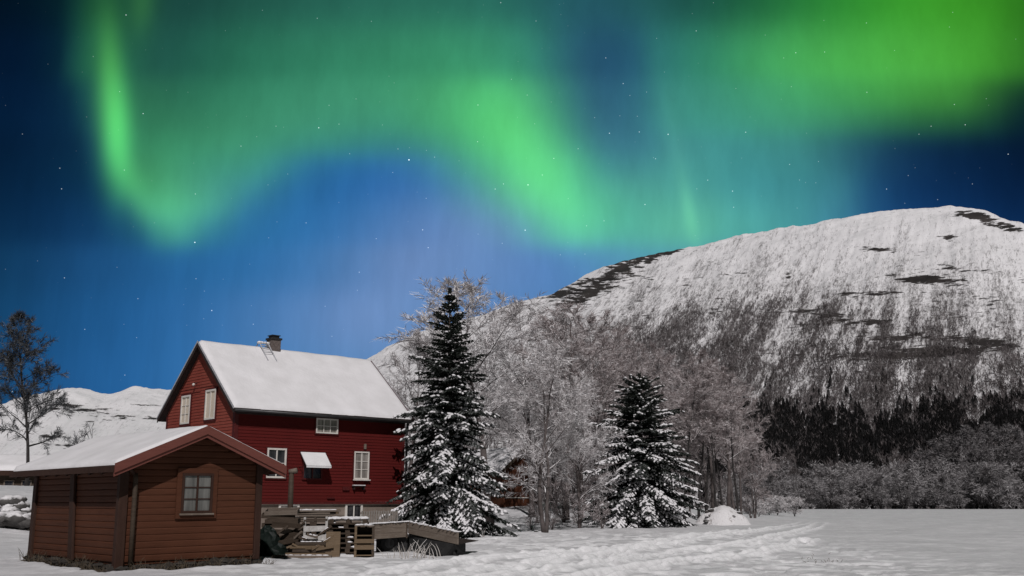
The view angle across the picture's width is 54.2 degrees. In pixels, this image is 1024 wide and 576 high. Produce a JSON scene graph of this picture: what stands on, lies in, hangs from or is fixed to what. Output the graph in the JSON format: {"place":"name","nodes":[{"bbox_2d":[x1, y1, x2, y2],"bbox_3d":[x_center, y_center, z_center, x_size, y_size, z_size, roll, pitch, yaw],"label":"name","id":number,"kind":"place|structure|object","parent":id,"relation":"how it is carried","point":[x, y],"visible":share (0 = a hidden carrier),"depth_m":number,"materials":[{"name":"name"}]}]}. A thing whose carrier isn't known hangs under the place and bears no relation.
{"place":"outdoors","nodes":[
{"label":"outdoors","id":0,"kind":"place"},
{"bbox_2d":[0,205,1023,508],"bbox_3d":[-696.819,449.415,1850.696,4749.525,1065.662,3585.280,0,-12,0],"label":"mountain","id":1,"kind":"structure","parent":0,"point":[958,259],"depth_m":989.65,"materials":[{"name":"white snow"}]},
{"bbox_2d":[393,274,1023,508],"bbox_3d":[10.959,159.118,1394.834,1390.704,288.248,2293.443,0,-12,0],"label":"birch scrub","id":2,"kind":"object","parent":1,"relation":"on","point":[821,374],"visible":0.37,"depth_m":689.77,"materials":[{"name":"grey plant"}]},
{"bbox_2d":[662,362,1023,508],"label":"spruce forest","id":3,"kind":"object","parent":1,"relation":"on","point":[888,432],"visible":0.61,"depth_m":550.96,"materials":[{"name":"black plant"}]},
{"bbox_2d":[0,485,1023,575],"bbox_3d":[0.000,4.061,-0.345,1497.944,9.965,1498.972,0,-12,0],"label":"snow field","id":4,"kind":"structure","parent":0,"point":[923,542],"depth_m":31.43,"materials":[{"name":"white snow"}]},
{"bbox_2d":[2,510,26,527],"bbox_3d":[-19.351,9.016,38.981,1.014,0.680,1.282,7,-14,-31],"label":"boulder","id":5,"kind":"object","parent":4,"relation":"on","point":[12,518],"visible":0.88,"depth_m":38.57,"materials":[{"name":"stone"}]},
{"bbox_2d":[0,454,46,485],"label":"outbuilding","id":6,"kind":"structure","parent":4,"relation":"on","point":[9,463],"depth_m":62.77,"materials":[{"name":"white wood"}]},
{"bbox_2d":[0,307,79,485],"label":"bare tree","id":7,"kind":"object","parent":4,"relation":"on","point":[7,358],"visible":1,"depth_m":54.85,"materials":[{"name":"black plant"}]},
{"bbox_2d":[9,425,286,571],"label":"log shed","id":8,"kind":"structure","parent":4,"relation":"on","point":[118,502],"depth_m":25.54,"materials":[{"name":"brown wood"}]},
{"bbox_2d":[175,468,218,518],"bbox_3d":[-7.991,5.213,25.415,1.100,1.250,0.101,11,-16,-43],"label":"window","id":9,"kind":"structure","parent":8,"relation":"in","point":[196,490],"depth_m":25.41,"materials":[{"name":"brown wood"}]},
{"bbox_2d":[259,525,287,555],"bbox_3d":[-7.114,7.657,29.834,0.875,1.142,0.873,0,-12,0],"label":"tarpaulin heap","id":10,"kind":"object","parent":4,"relation":"on","point":[270,545],"visible":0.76,"depth_m":29.54,"materials":[{"name":"black plastic"}]},
{"bbox_2d":[157,334,414,528],"bbox_3d":[-9.805,6.814,43.562,8.759,9.440,7.142,11,-16,-42],"label":"farmhouse","id":11,"kind":"object","parent":4,"relation":"on","point":[326,426],"visible":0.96,"depth_m":41.76,"materials":[{"name":"paint"}]},
{"bbox_2d":[179,393,191,425],"bbox_3d":[-13.731,5.118,42.045,0.060,1.340,0.980,11,-16,-42],"label":"window","id":12,"kind":"structure","parent":11,"relation":"in","point":[186,399],"depth_m":42.02,"materials":[{"name":"white paint"}]},
{"bbox_2d":[203,387,217,421],"bbox_3d":[-12.202,4.710,40.455,0.060,1.350,1.030,11,-16,-42],"label":"window","id":13,"kind":"structure","parent":11,"relation":"in","point":[210,404],"depth_m":40.43,"materials":[{"name":"white paint"}]},
{"bbox_2d":[264,446,287,479],"bbox_3d":[-9.351,6.953,39.706,0.960,1.270,0.060,11,-16,-42],"label":"window","id":14,"kind":"structure","parent":11,"relation":"in","point":[280,454],"depth_m":39.77,"materials":[{"name":"white paint"}]},
{"bbox_2d":[302,460,322,479],"bbox_3d":[-8.133,7.306,40.777,0.930,1.010,0.060,11,-16,-42],"label":"window","id":15,"kind":"structure","parent":11,"relation":"in","point":[308,473],"depth_m":40.69,"materials":[{"name":"black glass"}]},
{"bbox_2d":[314,417,338,434],"bbox_3d":[-7.678,5.738,41.551,1.160,0.720,0.060,11,-16,-42],"label":"window","id":16,"kind":"structure","parent":11,"relation":"in","point":[323,426],"depth_m":41.53,"materials":[{"name":"white paint"}]},
{"bbox_2d":[345,504,362,516],"bbox_3d":[-6.626,9.336,41.876,0.860,0.640,0.060,11,-16,-42],"label":"window","id":17,"kind":"structure","parent":11,"relation":"in","point":[353,510],"depth_m":41.88,"materials":[{"name":"white paint"}]},
{"bbox_2d":[352,450,370,480],"bbox_3d":[-6.361,7.519,42.369,0.860,1.260,0.120,11,-16,-42],"label":"window","id":18,"kind":"structure","parent":11,"relation":"in","point":[361,459],"depth_m":42.38,"materials":[{"name":"white paint"}]},
{"bbox_2d":[286,468,297,550],"bbox_3d":[-7.035,7.125,31.895,0.312,2.725,0.330,0,-12,0],"label":"post","id":19,"kind":"object","parent":4,"relation":"on","point":[293,471],"visible":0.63,"depth_m":31.97,"materials":[{"name":"brown wood"}]},
{"bbox_2d":[272,554,331,557],"bbox_3d":[-6.086,7.776,29.015,1.700,0.098,0.180,1,-12,-2],"label":"plank","id":20,"kind":"object","parent":4,"relation":"on","point":[301,556],"visible":1,"depth_m":28.93,"materials":[{"name":"grey wood"}]},
{"bbox_2d":[325,532,340,556],"bbox_3d":[-5.314,7.609,29.673,0.420,0.740,0.031,1,-21,-6],"label":"panel","id":21,"kind":"object","parent":4,"relation":"on","point":[334,541],"visible":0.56,"depth_m":29.67,"materials":[{"name":"beige wood"}]},
{"bbox_2d":[354,524,374,556],"bbox_3d":[-4.357,7.448,29.481,0.591,0.966,0.625,2,-12,-8],"label":"crate","id":22,"kind":"object","parent":4,"relation":"on","point":[363,541],"visible":0.96,"depth_m":29.30,"materials":[{"name":"beige wood"}]},
{"bbox_2d":[360,510,397,522],"bbox_3d":[-5.111,9.127,38.560,0.062,1.088,2.315,-7,-14,29],"label":"picket fence","id":23,"kind":"object","parent":4,"relation":"on","point":[393,513],"visible":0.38,"depth_m":38.64,"materials":[{"name":"grey wood"}]},
{"bbox_2d":[378,329,443,506],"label":"birch","id":24,"kind":"object","parent":4,"relation":"on","point":[413,346],"visible":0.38,"depth_m":52.49,"materials":[{"name":"grey plant"}]},
{"bbox_2d":[397,539,440,558],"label":"dry stalks","id":25,"kind":"object","parent":4,"relation":"on","point":[424,552],"visible":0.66,"depth_m":28.80,"materials":[{"name":"grey plant"}]},
{"bbox_2d":[365,521,477,555],"bbox_3d":[-2.702,7.736,31.050,3.526,1.003,2.670,-4,-13,19],"label":"farm cart","id":26,"kind":"object","parent":4,"relation":"on","point":[390,536],"visible":0.94,"depth_m":30.59,"materials":[{"name":"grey wood"}]},
{"bbox_2d":[377,287,520,537],"bbox_3d":[-2.615,5.692,42.718,5.991,11.788,6.474,0,-12,0],"label":"spruce","id":27,"kind":"object","parent":4,"relation":"on","point":[446,476],"visible":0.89,"depth_m":41.85,"materials":[{"name":"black plant"}]},
{"bbox_2d":[410,281,520,446],"bbox_3d":[-2.707,6.380,58.422,6.259,14.829,8.171,-3,-12,12],"label":"birch","id":28,"kind":"object","parent":4,"relation":"on","point":[473,317],"visible":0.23,"depth_m":58.61,"materials":[{"name":"grey plant"}]},
{"bbox_2d":[372,269,580,523],"bbox_3d":[-1.711,5.559,51.573,10.324,13.858,10.282,7,-14,-30],"label":"birch","id":29,"kind":"object","parent":4,"relation":"on","point":[457,285],"visible":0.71,"depth_m":51.72,"materials":[{"name":"grey plant"}]},
{"bbox_2d":[469,447,546,507],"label":"cabin","id":30,"kind":"object","parent":4,"relation":"on","point":[496,457],"visible":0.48,"depth_m":67.53,"materials":[{"name":"weathered red-brown painted wood"},{"name":"snow"}]},
{"bbox_2d":[479,356,553,447],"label":"birch","id":31,"kind":"object","parent":4,"relation":"on","point":[514,406],"visible":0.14,"depth_m":79.03,"materials":[{"name":"grey plant"}]},
{"bbox_2d":[461,338,599,532],"bbox_3d":[1.153,6.933,46.644,6.864,9.163,6.331,4,-13,-18],"label":"birch","id":32,"kind":"object","parent":4,"relation":"on","point":[569,426],"visible":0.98,"depth_m":46.47,"materials":[{"name":"grey plant"}]},
{"bbox_2d":[474,291,587,516],"bbox_3d":[0.698,7.182,61.950,8.215,14.164,6.292,1,-12,-6],"label":"birch","id":33,"kind":"object","parent":4,"relation":"on","point":[513,305],"visible":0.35,"depth_m":61.67,"materials":[{"name":"grey plant"}]},
{"bbox_2d":[523,400,571,485],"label":"birch","id":34,"kind":"object","parent":4,"relation":"on","point":[547,442],"visible":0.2,"depth_m":69.81,"materials":[{"name":"grey plant"}]},
{"bbox_2d":[534,466,564,505],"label":"sapling","id":35,"kind":"object","parent":4,"relation":"on","point":[550,490],"visible":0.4,"depth_m":64.53,"materials":[{"name":"grey plant"}]},
{"bbox_2d":[544,478,575,521],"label":"sapling","id":36,"kind":"object","parent":4,"relation":"on","point":[566,507],"visible":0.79,"depth_m":56.55,"materials":[{"name":"grey plant"}]},
{"bbox_2d":[512,311,611,507],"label":"birch","id":37,"kind":"object","parent":4,"relation":"on","point":[556,450],"visible":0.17,"depth_m":67.96,"materials":[{"name":"grey plant"}]},
{"bbox_2d":[515,309,616,506],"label":"birch","id":38,"kind":"object","parent":4,"relation":"on","point":[580,474],"visible":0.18,"depth_m":69.53,"materials":[{"name":"grey plant"}]},
{"bbox_2d":[498,294,638,519],"bbox_3d":[3.512,7.084,59.400,8.190,13.587,8.224,10,-15,-38],"label":"birch","id":39,"kind":"object","parent":4,"relation":"on","point":[574,311],"visible":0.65,"depth_m":59.18,"materials":[{"name":"grey plant"}]},
{"bbox_2d":[553,464,589,508],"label":"sapling","id":40,"kind":"object","parent":4,"relation":"on","point":[574,480],"visible":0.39,"depth_m":66.64,"materials":[{"name":"grey plant"}]},
{"bbox_2d":[560,490,589,526],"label":"sapling","id":41,"kind":"object","parent":4,"relation":"on","point":[583,509],"visible":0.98,"depth_m":50.63,"materials":[{"name":"grey plant"}]},
{"bbox_2d":[539,373,627,527],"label":"birch","id":42,"kind":"object","parent":4,"relation":"on","point":[603,435],"visible":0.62,"depth_m":51.17,"materials":[{"name":"grey plant"}]},
{"bbox_2d":[548,306,634,509],"bbox_3d":[5.152,7.890,63.291,5.853,13.175,7.641,-1,-12,3],"label":"birch","id":43,"kind":"object","parent":4,"relation":"on","point":[596,335],"visible":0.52,"depth_m":63.41,"materials":[{"name":"grey plant"}]},
{"bbox_2d":[572,416,626,498],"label":"birch","id":44,"kind":"object","parent":4,"relation":"on","point":[580,459],"visible":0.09,"depth_m":64.91,"materials":[{"name":"grey plant"}]},
{"bbox_2d":[590,499,612,528],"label":"sapling","id":45,"kind":"object","parent":4,"relation":"on","point":[599,518],"visible":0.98,"depth_m":50.71,"materials":[{"name":"grey plant"}]},
{"bbox_2d":[577,327,649,497],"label":"birch","id":46,"kind":"object","parent":4,"relation":"on","point":[606,343],"visible":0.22,"depth_m":74.31,"materials":[{"name":"grey plant"}]},
{"bbox_2d":[585,337,678,436],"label":"birch","id":47,"kind":"object","parent":4,"relation":"on","point":[643,350],"visible":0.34,"depth_m":70.38,"materials":[{"name":"grey plant"}]},
{"bbox_2d":[581,372,707,527],"bbox_3d":[7.588,9.901,56.001,7.765,10.482,8.047,1,-12,-3],"label":"spruce","id":48,"kind":"object","parent":4,"relation":"on","point":[646,496],"visible":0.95,"depth_m":55.20,"materials":[{"name":"black plant"}]},
{"bbox_2d":[617,353,691,441],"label":"birch","id":49,"kind":"object","parent":4,"relation":"on","point":[668,367],"visible":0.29,"depth_m":74.05,"materials":[{"name":"grey plant"}]},
{"bbox_2d":[627,342,702,486],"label":"birch","id":50,"kind":"object","parent":4,"relation":"on","point":[660,352],"visible":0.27,"depth_m":79.40,"materials":[{"name":"grey plant"}]},
{"bbox_2d":[672,418,706,512],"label":"birch","id":51,"kind":"object","parent":4,"relation":"on","point":[680,443],"visible":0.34,"depth_m":84.46,"materials":[{"name":"grey plant"}]},
{"bbox_2d":[662,349,729,519],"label":"birch","id":52,"kind":"object","parent":4,"relation":"on","point":[696,370],"visible":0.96,"depth_m":61.50,"materials":[{"name":"grey plant"}]},
{"bbox_2d":[672,357,727,518],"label":"birch","id":53,"kind":"object","parent":4,"relation":"on","point":[712,425],"visible":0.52,"depth_m":63.70,"materials":[{"name":"grey plant"}]},
{"bbox_2d":[673,373,737,510],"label":"birch","id":54,"kind":"object","parent":4,"relation":"on","point":[690,450],"visible":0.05,"depth_m":86.25,"materials":[{"name":"grey plant"}]},
{"bbox_2d":[685,372,727,510],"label":"birch","id":55,"kind":"object","parent":4,"relation":"on","point":[707,450],"visible":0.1,"depth_m":65.39,"materials":[{"name":"grey plant"}]},
{"bbox_2d":[679,363,734,506],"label":"birch","id":56,"kind":"object","parent":4,"relation":"on","point":[720,424],"visible":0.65,"depth_m":62.94,"materials":[{"name":"grey plant"}]},
{"bbox_2d":[682,383,733,504],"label":"birch","id":57,"kind":"object","parent":4,"relation":"on","point":[721,446],"visible":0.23,"depth_m":66.35,"materials":[{"name":"grey plant"}]},
{"bbox_2d":[673,359,750,508],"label":"birch","id":58,"kind":"object","parent":4,"relation":"on","point":[711,480],"visible":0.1,"depth_m":82.35,"materials":[{"name":"grey plant"}]},
{"bbox_2d":[681,365,762,506],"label":"birch","id":59,"kind":"object","parent":4,"relation":"on","point":[728,459],"visible":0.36,"depth_m":72.53,"materials":[{"name":"grey plant"}]},
{"bbox_2d":[696,505,750,525],"bbox_3d":[12.412,13.551,59.249,3.474,1.325,3.842,0,-12,0],"label":"snow heap","id":60,"kind":"object","parent":4,"relation":"on","point":[721,515],"visible":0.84,"depth_m":58.35,"materials":[{"name":"white snow"}]},
{"bbox_2d":[700,412,758,509],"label":"birch","id":61,"kind":"object","parent":4,"relation":"on","point":[732,497],"visible":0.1,"depth_m":88.51,"materials":[{"name":"grey plant"}]},
{"bbox_2d":[712,372,753,510],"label":"birch","id":62,"kind":"object","parent":4,"relation":"on","point":[734,416],"visible":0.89,"depth_m":64.86,"materials":[{"name":"grey plant"}]},
{"bbox_2d":[717,387,771,514],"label":"birch","id":63,"kind":"object","parent":4,"relation":"on","point":[754,401],"visible":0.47,"depth_m":78.62,"materials":[{"name":"grey plant"}]},
{"bbox_2d":[736,474,767,502],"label":"frosted bush","id":64,"kind":"object","parent":4,"relation":"on","point":[749,488],"visible":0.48,"depth_m":221.20,"materials":[{"name":"grey plant"}]},
{"bbox_2d":[733,431,782,517],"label":"birch","id":65,"kind":"object","parent":4,"relation":"on","point":[754,484],"visible":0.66,"depth_m":80.40,"materials":[{"name":"grey plant"}]},
{"bbox_2d":[750,469,793,501],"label":"frosted bush","id":66,"kind":"object","parent":4,"relation":"on","point":[784,478],"visible":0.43,"depth_m":229.01,"materials":[{"name":"grey plant"}]},
{"bbox_2d":[766,495,789,514],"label":"frosted bush","id":67,"kind":"object","parent":4,"relation":"on","point":[773,500],"visible":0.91,"depth_m":113.58,"materials":[{"name":"white plant"}]},
{"bbox_2d":[756,459,804,508],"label":"frosted bush","id":68,"kind":"object","parent":4,"relation":"on","point":[785,468],"visible":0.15,"depth_m":274.45,"materials":[{"name":"grey plant"}]},
{"bbox_2d":[781,496,804,515],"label":"frosted bush","id":69,"kind":"object","parent":4,"relation":"on","point":[791,502],"visible":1,"depth_m":106.88,"materials":[{"name":"white plant"}]},
{"bbox_2d":[783,480,819,508],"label":"frosted bush","id":70,"kind":"object","parent":4,"relation":"on","point":[804,494],"visible":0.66,"depth_m":218.95,"materials":[{"name":"grey plant"}]},
{"bbox_2d":[806,477,856,508],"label":"frosted bush","id":71,"kind":"object","parent":4,"relation":"on","point":[829,492],"visible":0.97,"depth_m":217.81,"materials":[{"name":"grey plant"}]},
{"bbox_2d":[800,468,864,508],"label":"frosted bush","id":72,"kind":"object","parent":4,"relation":"on","point":[837,474],"visible":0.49,"depth_m":228.14,"materials":[{"name":"grey plant"}]},
{"bbox_2d":[799,460,869,508],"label":"frosted bush","id":73,"kind":"object","parent":4,"relation":"on","point":[820,468],"visible":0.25,"depth_m":261.44,"materials":[{"name":"grey plant"}]},
{"bbox_2d":[818,478,851,507],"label":"frosted bush","id":74,"kind":"object","parent":4,"relation":"on","point":[832,489],"visible":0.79,"depth_m":217.43,"materials":[{"name":"grey plant"}]},
{"bbox_2d":[837,464,883,507],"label":"frosted bush","id":75,"kind":"object","parent":4,"relation":"on","point":[851,471],"visible":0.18,"depth_m":249.73,"materials":[{"name":"grey plant"}]},
{"bbox_2d":[848,469,890,508],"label":"frosted bush","id":76,"kind":"object","parent":4,"relation":"on","point":[864,493],"visible":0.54,"depth_m":227.32,"materials":[{"name":"grey plant"}]},
{"bbox_2d":[857,470,897,508],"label":"frosted bush","id":77,"kind":"object","parent":4,"relation":"on","point":[875,480],"visible":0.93,"depth_m":217.88,"materials":[{"name":"grey plant"}]},
{"bbox_2d":[871,468,929,508],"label":"frosted bush","id":78,"kind":"object","parent":4,"relation":"on","point":[902,482],"visible":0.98,"depth_m":218.03,"materials":[{"name":"grey plant"}]},
{"bbox_2d":[883,460,919,503],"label":"frosted bush","id":79,"kind":"object","parent":4,"relation":"on","point":[896,464],"visible":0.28,"depth_m":246.37,"materials":[{"name":"grey plant"}]},
{"bbox_2d":[907,479,936,508],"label":"frosted bush","id":80,"kind":"object","parent":4,"relation":"on","point":[924,497],"visible":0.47,"depth_m":227.20,"materials":[{"name":"grey plant"}]},
{"bbox_2d":[907,456,958,508],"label":"frosted bush","id":81,"kind":"object","parent":4,"relation":"on","point":[939,461],"visible":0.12,"depth_m":241.10,"materials":[{"name":"grey plant"}]},
{"bbox_2d":[907,462,968,508],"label":"frosted bush","id":82,"kind":"object","parent":4,"relation":"on","point":[934,470],"visible":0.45,"depth_m":229.08,"materials":[{"name":"grey plant"}]},
{"bbox_2d":[916,435,963,508],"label":"frosted tree","id":83,"kind":"object","parent":4,"relation":"on","point":[938,446],"visible":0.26,"depth_m":258.25,"materials":[{"name":"grey plant"}]},
{"bbox_2d":[929,471,963,508],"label":"frosted bush","id":84,"kind":"object","parent":4,"relation":"on","point":[943,482],"visible":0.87,"depth_m":219.04,"materials":[{"name":"grey plant"}]},
{"bbox_2d":[934,485,972,508],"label":"frosted bush","id":85,"kind":"object","parent":4,"relation":"on","point":[949,497],"visible":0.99,"depth_m":216.78,"materials":[{"name":"grey plant"}]},
{"bbox_2d":[930,424,999,508],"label":"frosted tree","id":86,"kind":"object","parent":4,"relation":"on","point":[958,445],"visible":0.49,"depth_m":246.43,"materials":[{"name":"grey plant"}]},
{"bbox_2d":[941,462,1004,508],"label":"frosted bush","id":87,"kind":"object","parent":4,"relation":"on","point":[967,469],"visible":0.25,"depth_m":228.66,"materials":[{"name":"grey plant"}]},
{"bbox_2d":[954,441,1006,508],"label":"frosted tree","id":88,"kind":"object","parent":4,"relation":"on","point":[982,454],"visible":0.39,"depth_m":234.95,"materials":[{"name":"grey plant"}]},
{"bbox_2d":[958,421,1006,508],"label":"frosted tree","id":89,"kind":"object","parent":4,"relation":"on","point":[989,429],"visible":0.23,"depth_m":264.00,"materials":[{"name":"grey plant"}]},
{"bbox_2d":[965,465,1006,508],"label":"frosted bush","id":90,"kind":"object","parent":4,"relation":"on","point":[982,498],"visible":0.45,"depth_m":223.00,"materials":[{"name":"grey plant"}]},
{"bbox_2d":[950,460,1023,508],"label":"frosted bush","id":91,"kind":"object","parent":4,"relation":"on","point":[1001,486],"visible":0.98,"depth_m":218.17,"materials":[{"name":"grey plant"}]},
{"bbox_2d":[985,444,1021,507],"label":"frosted tree","id":92,"kind":"object","parent":4,"relation":"on","point":[1007,457],"visible":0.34,"depth_m":236.30,"materials":[{"name":"grey plant"}]},
{"bbox_2d":[984,423,1023,508],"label":"frosted tree","id":93,"kind":"object","parent":4,"relation":"on","point":[1004,434],"visible":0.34,"depth_m":252.21,"materials":[{"name":"grey plant"}]},
{"bbox_2d":[995,461,1023,494],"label":"frosted bush","id":94,"kind":"object","parent":4,"relation":"on","point":[1021,485],"visible":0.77,"depth_m":224.79,"materials":[{"name":"grey plant"}]},
{"bbox_2d":[1000,471,1023,508],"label":"frosted bush","id":95,"kind":"object","parent":4,"relation":"on","point":[1016,476],"visible":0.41,"depth_m":223.21,"materials":[{"name":"grey plant"}]},
{"bbox_2d":[0,0,1023,403],"label":"sky","id":96,"kind":"structure","parent":0,"point":[175,175],"materials":[{"name":"blue"}]},
{"bbox_3d":[-7.024,7.540,30.926,1.526,0.120,0.180,0,-12,-5],"label":"beam","id":97,"kind":"object","parent":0,"visible":0},
{"bbox_2d":[261,523,288,527],"bbox_3d":[-7.199,7.358,30.985,1.000,0.130,0.720,3,-12,-5],"label":"pallet collar","id":98,"kind":"object","parent":97,"relation":"on","point":[263,524],"visible":0.27,"depth_m":30.61,"materials":[{"name":"brown wood"}]},
{"bbox_2d":[265,518,300,523],"bbox_3d":[-7.092,7.209,30.967,1.000,0.130,0.720,0,-11,-5],"label":"pallet collar","id":99,"kind":"object","parent":98,"relation":"on","point":[295,520],"visible":0.82,"depth_m":30.63,"materials":[{"name":"brown wood"}]},
{"bbox_2d":[261,512,294,518],"bbox_3d":[-7.237,7.071,31.002,1.000,0.130,0.720,5,-10,-10],"label":"pallet collar","id":100,"kind":"object","parent":99,"relation":"on","point":[280,516],"visible":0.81,"depth_m":30.66,"materials":[{"name":"brown wood"}]},
{"bbox_2d":[264,507,299,515],"bbox_3d":[-7.122,6.924,30.992,1.000,0.130,0.720,0,-5,-6],"label":"pallet collar","id":101,"kind":"object","parent":100,"relation":"on","point":[282,511],"visible":1,"depth_m":30.68,"materials":[{"name":"brown wood"}]},
{"bbox_3d":[-5.947,7.729,29.894,1.010,0.085,0.220,2,-12,-5],"label":"plank","id":102,"kind":"object","parent":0,"visible":0},
{"bbox_3d":[-5.949,7.612,29.916,0.890,0.113,0.227,2,-12,-4],"label":"plank","id":103,"kind":"object","parent":102,"relation":"on","visible":0},
{"bbox_2d":[303,517,327,540],"bbox_3d":[-5.886,7.235,29.985,0.720,0.720,0.132,-1,-19,-4],"label":"pallet","id":104,"kind":"object","parent":103,"relation":"on","point":[314,528],"visible":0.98,"depth_m":29.93,"materials":[{"name":"grey wood"}]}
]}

